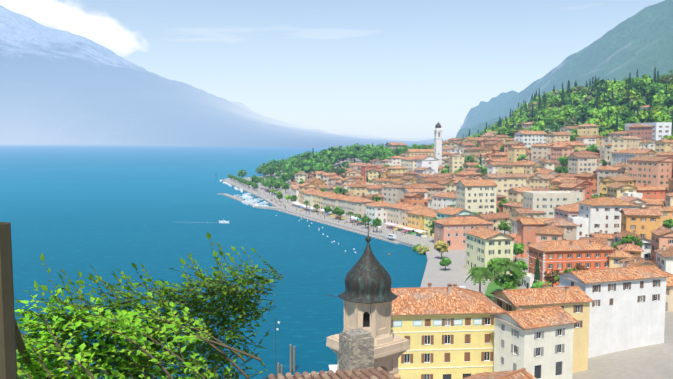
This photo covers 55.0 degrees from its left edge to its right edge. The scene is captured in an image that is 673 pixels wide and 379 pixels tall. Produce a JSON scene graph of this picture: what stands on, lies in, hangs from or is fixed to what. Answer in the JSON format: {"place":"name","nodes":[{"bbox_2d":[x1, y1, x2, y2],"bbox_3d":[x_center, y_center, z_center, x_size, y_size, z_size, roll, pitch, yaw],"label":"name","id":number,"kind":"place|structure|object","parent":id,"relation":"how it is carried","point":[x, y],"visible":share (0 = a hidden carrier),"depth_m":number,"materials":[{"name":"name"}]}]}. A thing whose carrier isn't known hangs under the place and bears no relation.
{"place":"outdoors","nodes":[
{"label":"outdoors","id":0,"kind":"place"},
{"bbox_2d":[0,135,106,144],"bbox_3d":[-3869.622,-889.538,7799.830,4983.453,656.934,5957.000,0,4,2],"label":"mountain ridge","id":1,"kind":"structure","parent":0,"point":[8,139],"depth_m":5802.16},
{"bbox_2d":[0,144,426,378],"bbox_3d":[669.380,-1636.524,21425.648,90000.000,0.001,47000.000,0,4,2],"label":"lake water","id":2,"kind":"structure","parent":0,"point":[104,211],"depth_m":312.45,"materials":[{"name":"blue liquid"}]},
{"bbox_2d":[0,5,457,147],"bbox_3d":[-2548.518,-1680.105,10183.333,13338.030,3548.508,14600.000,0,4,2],"label":"mountain","id":3,"kind":"structure","parent":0,"point":[60,85],"depth_m":6589.66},
{"bbox_2d":[219,180,355,375],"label":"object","id":4,"kind":"object","parent":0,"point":[247,197],"visible":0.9,"depth_m":476.96,"materials":[{"name":"white paint"}]},
{"bbox_2d":[0,0,663,134],"label":"sky","id":5,"kind":"structure","parent":0,"point":[381,67],"materials":[{"name":"blue"}]},
{"bbox_2d":[268,367,400,378],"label":"roof tiles","id":6,"kind":"object","parent":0,"point":[373,373],"visible":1,"depth_m":15.65,"materials":[{"name":"tile"}]},
{"bbox_2d":[339,328,373,372],"bbox_3d":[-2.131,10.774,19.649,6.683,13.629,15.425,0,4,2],"label":"stone chimney","id":7,"kind":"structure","parent":6,"relation":"on","point":[356,348],"depth_m":20.07,"materials":[{"name":"grey stone"}]},
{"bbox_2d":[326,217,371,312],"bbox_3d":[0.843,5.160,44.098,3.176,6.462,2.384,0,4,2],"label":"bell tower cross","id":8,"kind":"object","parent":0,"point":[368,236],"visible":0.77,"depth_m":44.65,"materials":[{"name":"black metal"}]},
{"bbox_2d":[338,242,397,303],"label":"bell tower onion dome","id":9,"kind":"structure","parent":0,"point":[367,278],"depth_m":43.88,"materials":[{"name":"grey metal"}]},
{"bbox_2d":[241,90,672,378],"bbox_3d":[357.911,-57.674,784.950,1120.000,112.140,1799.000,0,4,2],"label":"ground","id":10,"kind":"structure","parent":0,"point":[655,361],"depth_m":125.76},
{"bbox_2d":[0,222,283,378],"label":"tree","id":11,"kind":"object","parent":10,"relation":"on","point":[129,317],"depth_m":6.50,"materials":[{"name":"green plant"}]},
{"bbox_2d":[217,180,427,374],"bbox_3d":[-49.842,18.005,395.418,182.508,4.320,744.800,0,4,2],"label":"quay walls","id":12,"kind":"structure","parent":10,"relation":"on","point":[379,237],"depth_m":372.28,"materials":[{"name":"stone"}]},
{"bbox_2d":[223,178,484,293],"bbox_3d":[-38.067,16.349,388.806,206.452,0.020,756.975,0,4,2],"label":"promenade paving","id":13,"kind":"structure","parent":10,"relation":"on","point":[436,274],"depth_m":268.86,"materials":[{"name":"stone"}]},
{"bbox_2d":[215,174,426,353],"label":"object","id":14,"kind":"object","parent":13,"relation":"on","point":[325,213],"visible":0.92,"depth_m":350.20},
{"bbox_2d":[326,299,409,374],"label":"bell tower","id":15,"kind":"structure","parent":10,"relation":"on","point":[390,347],"depth_m":44.14,"materials":[{"name":"beige paint"}]},
{"bbox_2d":[363,312,381,367],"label":"bell tower openings","id":16,"kind":"object","parent":15,"relation":"in","point":[366,319],"visible":0.1,"depth_m":44.07,"materials":[{"name":"black"}]},
{"bbox_2d":[227,67,672,373],"bbox_3d":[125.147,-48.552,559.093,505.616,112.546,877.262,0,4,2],"label":"trees","id":17,"kind":"object","parent":10,"relation":"on","point":[577,102],"depth_m":514.31,"materials":[{"name":"green plant"}]},
{"bbox_2d":[290,94,672,378],"bbox_3d":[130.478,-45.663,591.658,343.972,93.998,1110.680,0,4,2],"label":"town walls","id":18,"kind":"structure","parent":10,"relation":"on","point":[626,320],"depth_m":241.87,"materials":[{"name":"paint"}]},
{"bbox_2d":[290,91,672,378],"bbox_3d":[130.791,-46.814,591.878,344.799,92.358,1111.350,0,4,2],"label":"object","id":19,"kind":"object","parent":18,"relation":"on","point":[453,321],"visible":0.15,"depth_m":220.29,"materials":[{"name":"beige paint"}]},
{"bbox_2d":[291,92,672,378],"bbox_3d":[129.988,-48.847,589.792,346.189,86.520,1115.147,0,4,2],"label":"town roofs","id":20,"kind":"structure","parent":18,"relation":"on","point":[426,301],"depth_m":224.33,"materials":[{"name":"orange tile"}]},
{"bbox_2d":[301,108,672,378],"bbox_3d":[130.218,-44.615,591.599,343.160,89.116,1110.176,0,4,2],"label":"window glass","id":21,"kind":"object","parent":18,"relation":"in","point":[537,373],"visible":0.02,"depth_m":199.94,"materials":[{"name":"black glass"}]},
{"bbox_2d":[485,279,516,299],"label":"lawn ground","id":22,"kind":"structure","parent":0,"point":[492,287],"depth_m":192.19,"materials":[{"name":"green plant"}]},
{"bbox_2d":[456,0,672,137],"bbox_3d":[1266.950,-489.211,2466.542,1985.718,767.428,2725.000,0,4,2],"label":"mountain","id":23,"kind":"structure","parent":0,"point":[641,41],"depth_m":1837.26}
]}

